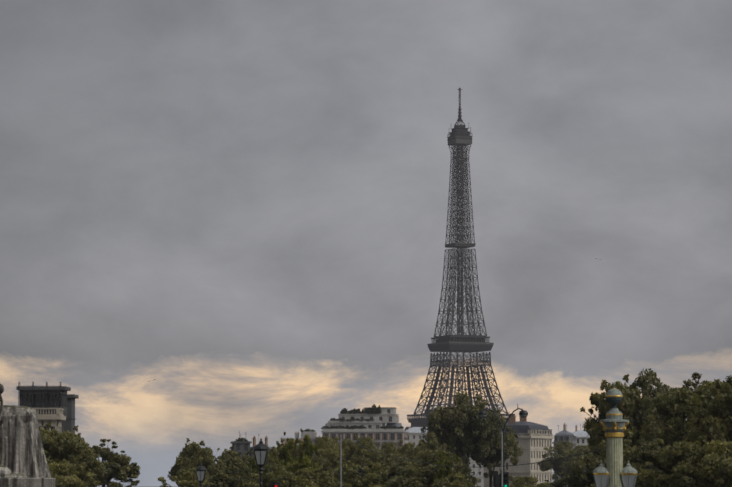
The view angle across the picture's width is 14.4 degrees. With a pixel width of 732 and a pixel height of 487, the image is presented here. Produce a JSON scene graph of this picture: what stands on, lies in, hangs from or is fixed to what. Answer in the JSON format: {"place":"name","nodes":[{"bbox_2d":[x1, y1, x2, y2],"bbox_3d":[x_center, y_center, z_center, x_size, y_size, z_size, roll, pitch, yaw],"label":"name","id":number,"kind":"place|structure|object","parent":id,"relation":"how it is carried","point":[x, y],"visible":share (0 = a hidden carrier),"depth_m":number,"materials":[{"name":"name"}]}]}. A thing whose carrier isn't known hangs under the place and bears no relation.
{"place":"outdoors","nodes":[
{"label":"outdoors","id":0,"kind":"place"},
{"bbox_2d":[0,384,54,486],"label":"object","id":1,"kind":"object","parent":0,"point":[23,462],"visible":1,"depth_m":83.33,"materials":[{"name":"stone"}]},
{"bbox_2d":[95,486,177,486],"bbox_3d":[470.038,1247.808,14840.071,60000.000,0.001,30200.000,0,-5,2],"label":"ground","id":2,"kind":"structure","parent":0,"point":[142,486],"depth_m":25621.50,"materials":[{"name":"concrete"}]},
{"bbox_2d":[16,382,70,432],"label":"building","id":3,"kind":"structure","parent":2,"relation":"on","point":[33,396],"depth_m":421.24,"materials":[{"name":"stone"},{"name":"glass"},{"name":"zinc"}]},
{"bbox_2d":[33,408,65,432],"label":"building","id":4,"kind":"structure","parent":2,"relation":"on","point":[54,419],"depth_m":360.66,"materials":[{"name":"beige stone"}]},
{"bbox_2d":[67,394,78,432],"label":"building","id":5,"kind":"structure","parent":2,"relation":"on","point":[71,398],"depth_m":430.95,"materials":[{"name":"grey stone"}]},
{"bbox_2d":[230,431,251,458],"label":"building","id":6,"kind":"structure","parent":2,"relation":"on","point":[239,444],"depth_m":899.83,"materials":[{"name":"grey stone"}]},
{"bbox_2d":[250,436,270,457],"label":"chimneys","id":7,"kind":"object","parent":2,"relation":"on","point":[254,442],"visible":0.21,"depth_m":904.70,"materials":[{"name":"beige stone"}]},
{"bbox_2d":[283,429,317,455],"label":"building","id":8,"kind":"structure","parent":2,"relation":"on","point":[312,434],"depth_m":1159.91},
{"bbox_2d":[321,404,409,450],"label":"building","id":9,"kind":"structure","parent":2,"relation":"on","point":[372,421],"depth_m":1148.99,"materials":[{"name":"white stone"}]},
{"bbox_2d":[380,442,410,466],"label":"tree","id":10,"kind":"object","parent":2,"relation":"on","point":[387,448],"visible":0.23,"depth_m":358.27,"materials":[{"name":"green plant"}]},
{"bbox_2d":[394,439,427,461],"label":"tree","id":11,"kind":"object","parent":2,"relation":"on","point":[410,451],"visible":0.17,"depth_m":378.28,"materials":[{"name":"green plant"}]},
{"bbox_2d":[417,431,447,459],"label":"tree","id":12,"kind":"object","parent":2,"relation":"on","point":[432,443],"visible":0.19,"depth_m":418.33,"materials":[{"name":"green plant"}]},
{"bbox_2d":[420,391,500,469],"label":"tree","id":13,"kind":"object","parent":2,"relation":"on","point":[465,427],"visible":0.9,"depth_m":427.13,"materials":[{"name":"green plant"}]},
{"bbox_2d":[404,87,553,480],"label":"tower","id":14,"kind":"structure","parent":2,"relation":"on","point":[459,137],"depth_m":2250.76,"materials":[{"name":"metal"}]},
{"bbox_2d":[463,408,522,486],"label":"tree","id":15,"kind":"object","parent":2,"relation":"on","point":[512,448],"visible":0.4,"depth_m":437.14,"materials":[{"name":"green plant"}]},
{"bbox_2d":[482,412,553,486],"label":"building","id":16,"kind":"structure","parent":2,"relation":"on","point":[534,439],"depth_m":879.98,"materials":[{"name":"beige stone"}]},
{"bbox_2d":[538,441,576,481],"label":"tree","id":17,"kind":"object","parent":2,"relation":"on","point":[555,466],"visible":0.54,"depth_m":794.81,"materials":[{"name":"green plant"}]},
{"bbox_2d":[561,445,592,475],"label":"tree","id":18,"kind":"object","parent":2,"relation":"on","point":[566,466],"visible":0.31,"depth_m":774.12,"materials":[{"name":"green plant"}]},
{"bbox_2d":[639,379,707,469],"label":"tree","id":19,"kind":"object","parent":2,"relation":"on","point":[654,426],"visible":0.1,"depth_m":213.36,"materials":[{"name":"green plant"}]},
{"bbox_2d":[0,0,731,485],"label":"sky","id":20,"kind":"structure","parent":0,"point":[238,207],"materials":[{"name":"grey"}]},
{"bbox_2d":[407,427,483,486],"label":"building","id":21,"kind":"structure","parent":0,"point":[415,434],"depth_m":1496.93,"materials":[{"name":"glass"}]},
{"bbox_2d":[552,423,576,486],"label":"building","id":22,"kind":"structure","parent":0,"point":[564,435],"depth_m":996.15,"materials":[{"name":"grey glass"}]},
{"bbox_2d":[572,424,589,445],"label":"house","id":23,"kind":"structure","parent":0,"point":[581,437],"depth_m":1245.33,"materials":[{"name":"white glass"}]},
{"bbox_3d":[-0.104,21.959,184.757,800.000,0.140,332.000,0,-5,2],"label":"square road","id":24,"kind":"structure","parent":0,"visible":0},
{"bbox_2d":[39,422,56,458],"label":"tree","id":25,"kind":"object","parent":24,"relation":"on","point":[44,434],"visible":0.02,"depth_m":259.37,"materials":[{"name":"green plant"}]},
{"bbox_2d":[44,450,52,470],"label":"tree","id":26,"kind":"object","parent":24,"relation":"on","point":[48,460],"depth_m":250.16,"materials":[{"name":"green plant"}]},
{"bbox_2d":[42,425,106,484],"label":"tree","id":27,"kind":"object","parent":24,"relation":"on","point":[69,446],"visible":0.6,"depth_m":254.03,"materials":[{"name":"green plant"}]},
{"bbox_2d":[48,461,100,486],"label":"tree","id":28,"kind":"object","parent":24,"relation":"on","point":[64,471],"visible":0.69,"depth_m":209.09,"materials":[{"name":"green plant"}]},
{"bbox_2d":[88,439,140,486],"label":"tree","id":29,"kind":"object","parent":24,"relation":"on","point":[118,467],"visible":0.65,"depth_m":299.44,"materials":[{"name":"green plant"}]},
{"bbox_2d":[158,467,220,486],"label":"tree","id":30,"kind":"object","parent":24,"relation":"on","point":[186,477],"visible":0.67,"depth_m":218.93,"materials":[{"name":"green plant"}]},
{"bbox_2d":[167,438,213,486],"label":"tree","id":31,"kind":"object","parent":24,"relation":"on","point":[183,460],"visible":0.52,"depth_m":299.29,"materials":[{"name":"green plant"}]},
{"bbox_2d":[195,462,206,486],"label":"lantern","id":32,"kind":"object","parent":24,"relation":"on","point":[200,471],"visible":1,"depth_m":214.40,"materials":[{"name":"black metal"}]},
{"bbox_2d":[186,447,227,486],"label":"tree","id":33,"kind":"object","parent":24,"relation":"on","point":[210,465],"visible":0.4,"depth_m":289.21,"materials":[{"name":"green plant"}]},
{"bbox_2d":[198,466,262,486],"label":"tree","id":34,"kind":"object","parent":24,"relation":"on","point":[219,479],"visible":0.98,"depth_m":214.39,"materials":[{"name":"green plant"}]},
{"bbox_2d":[213,446,250,486],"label":"tree","id":35,"kind":"object","parent":24,"relation":"on","point":[229,458],"visible":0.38,"depth_m":328.30,"materials":[{"name":"green plant"}]},
{"bbox_2d":[241,449,254,469],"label":"tree","id":36,"kind":"object","parent":24,"relation":"on","point":[247,456],"depth_m":348.06,"materials":[{"name":"green plant"}]},
{"bbox_2d":[253,438,268,486],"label":"lantern","id":37,"kind":"object","parent":24,"relation":"on","point":[260,448],"visible":1,"depth_m":121.52,"materials":[{"name":"black metal"}]},
{"bbox_2d":[248,454,275,480],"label":"tree","id":38,"kind":"object","parent":24,"relation":"on","point":[254,467],"visible":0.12,"depth_m":259.19,"materials":[{"name":"green plant"}]},
{"bbox_2d":[249,443,284,471],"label":"tree","id":39,"kind":"object","parent":24,"relation":"on","point":[273,449],"visible":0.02,"depth_m":338.77,"materials":[{"name":"green plant"}]},
{"bbox_2d":[247,463,298,486],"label":"tree","id":40,"kind":"object","parent":24,"relation":"on","point":[270,471],"visible":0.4,"depth_m":223.78,"materials":[{"name":"green plant"}]},
{"bbox_2d":[269,482,279,486],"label":"red signal","id":41,"kind":"object","parent":24,"relation":"on","point":[276,484],"visible":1,"depth_m":139.57,"materials":[{"name":"black metal"}]},
{"bbox_2d":[267,438,303,464],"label":"tree","id":42,"kind":"object","parent":24,"relation":"on","point":[297,454],"visible":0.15,"depth_m":329.11,"materials":[{"name":"green plant"}]},
{"bbox_2d":[274,432,297,473],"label":"tree","id":43,"kind":"object","parent":24,"relation":"on","point":[285,457],"visible":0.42,"depth_m":249.48,"materials":[{"name":"green plant"}]},
{"bbox_2d":[288,428,317,472],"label":"tree","id":44,"kind":"object","parent":24,"relation":"on","point":[306,453],"visible":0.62,"depth_m":239.37,"materials":[{"name":"green plant"}]},
{"bbox_2d":[268,463,345,486],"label":"tree","id":45,"kind":"object","parent":24,"relation":"on","point":[309,477],"visible":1,"depth_m":213.67,"materials":[{"name":"green plant"}]},
{"bbox_2d":[312,436,345,472],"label":"tree","id":46,"kind":"object","parent":24,"relation":"on","point":[326,455],"visible":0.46,"depth_m":328.33,"materials":[{"name":"green plant"}]},
{"bbox_2d":[340,435,341,486],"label":"mast","id":47,"kind":"object","parent":24,"relation":"on","point":[340,460],"visible":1,"depth_m":169.49,"materials":[{"name":"metal"}]},
{"bbox_2d":[331,435,360,464],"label":"tree","id":48,"kind":"object","parent":24,"relation":"on","point":[344,444],"visible":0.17,"depth_m":348.59,"materials":[{"name":"green plant"}]},
{"bbox_2d":[328,460,388,486],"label":"tree","id":49,"kind":"object","parent":24,"relation":"on","point":[350,476],"visible":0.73,"depth_m":223.45,"materials":[{"name":"green plant"}]},
{"bbox_2d":[358,464,367,477],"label":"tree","id":50,"kind":"object","parent":24,"relation":"on","point":[360,469],"visible":0.35,"depth_m":223.95,"materials":[{"name":"green plant"}]},
{"bbox_2d":[343,436,391,480],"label":"tree","id":51,"kind":"object","parent":24,"relation":"on","point":[365,456],"visible":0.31,"depth_m":338.13,"materials":[{"name":"green plant"}]},
{"bbox_2d":[364,458,428,486],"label":"tree","id":52,"kind":"object","parent":24,"relation":"on","point":[399,473],"visible":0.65,"depth_m":228.61,"materials":[{"name":"green plant"}]},
{"bbox_2d":[391,449,475,486],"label":"tree","id":53,"kind":"object","parent":24,"relation":"on","point":[430,471],"visible":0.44,"depth_m":237.95,"materials":[{"name":"green plant"}]},
{"bbox_2d":[431,445,460,486],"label":"tree","id":54,"kind":"object","parent":24,"relation":"on","point":[444,472],"visible":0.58,"depth_m":228.54,"materials":[{"name":"green plant"}]},
{"bbox_2d":[431,470,479,486],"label":"tree","id":55,"kind":"object","parent":24,"relation":"on","point":[456,480],"visible":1,"depth_m":213.34,"materials":[{"name":"green plant"}]},
{"bbox_2d":[490,471,497,486],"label":"signal back","id":56,"kind":"object","parent":24,"relation":"on","point":[494,473],"visible":0.62,"depth_m":188.85,"materials":[{"name":"black metal"}]},
{"bbox_2d":[494,475,501,486],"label":"signal back","id":57,"kind":"object","parent":24,"relation":"on","point":[498,480],"visible":0.65,"depth_m":183.83,"materials":[{"name":"black metal"}]},
{"bbox_2d":[501,432,502,486],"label":"mast","id":58,"kind":"object","parent":24,"relation":"on","point":[502,456],"visible":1,"depth_m":164.24,"materials":[{"name":"metal"}]},
{"bbox_2d":[500,472,508,486],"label":"traffic light","id":59,"kind":"object","parent":58,"relation":"attached to","point":[505,479],"visible":1,"depth_m":167.12,"materials":[{"name":"black metal"}]},
{"bbox_2d":[478,404,527,471],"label":"street lamp","id":60,"kind":"object","parent":24,"relation":"on","point":[483,413],"visible":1,"depth_m":203.17,"materials":[{"name":"black metal"}]},
{"bbox_2d":[509,476,553,486],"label":"tree","id":61,"kind":"object","parent":24,"relation":"on","point":[518,481],"visible":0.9,"depth_m":317.93,"materials":[{"name":"green plant"}]},
{"bbox_2d":[544,472,569,486],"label":"tree","id":62,"kind":"object","parent":24,"relation":"on","point":[559,483],"visible":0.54,"depth_m":336.63,"materials":[{"name":"green plant"}]},
{"bbox_2d":[567,446,600,486],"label":"tree","id":63,"kind":"object","parent":24,"relation":"on","point":[584,451],"depth_m":213.89,"materials":[{"name":"green plant"}]},
{"bbox_2d":[563,439,645,486],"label":"tree","id":64,"kind":"object","parent":24,"relation":"on","point":[579,478],"visible":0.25,"depth_m":188.26,"materials":[{"name":"green plant"}]},
{"bbox_2d":[592,383,637,486],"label":"column","id":65,"kind":"structure","parent":24,"relation":"on","point":[613,472],"depth_m":126.92,"materials":[{"name":"green metal"}]},
{"bbox_2d":[342,438,605,466],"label":"festoon cable","id":66,"kind":"object","parent":65,"relation":"attached to","point":[492,466],"visible":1,"depth_m":141.70,"materials":[{"name":"black metal"}]},
{"bbox_2d":[580,374,650,454],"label":"tree","id":67,"kind":"object","parent":24,"relation":"on","point":[594,430],"visible":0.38,"depth_m":233.11,"materials":[{"name":"green plant"}]},
{"bbox_2d":[586,438,673,486],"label":"tree","id":68,"kind":"object","parent":24,"relation":"on","point":[635,460],"visible":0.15,"depth_m":183.71,"materials":[{"name":"green plant"}]},
{"bbox_2d":[598,368,684,468],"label":"tree","id":69,"kind":"object","parent":24,"relation":"on","point":[648,396],"visible":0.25,"depth_m":232.38,"materials":[{"name":"green plant"}]},
{"bbox_2d":[637,435,727,486],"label":"tree","id":70,"kind":"object","parent":24,"relation":"on","point":[661,464],"visible":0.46,"depth_m":178.35,"materials":[{"name":"green plant"}]},
{"bbox_2d":[655,372,727,450],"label":"tree","id":71,"kind":"object","parent":24,"relation":"on","point":[674,423],"visible":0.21,"depth_m":203.18,"materials":[{"name":"green plant"}]},
{"bbox_2d":[670,439,731,486],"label":"tree","id":72,"kind":"object","parent":24,"relation":"on","point":[712,469],"visible":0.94,"depth_m":175.54,"materials":[{"name":"green plant"}]},
{"bbox_2d":[682,375,731,456],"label":"tree","id":73,"kind":"object","parent":24,"relation":"on","point":[715,422],"visible":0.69,"depth_m":196.92,"materials":[{"name":"green plant"}]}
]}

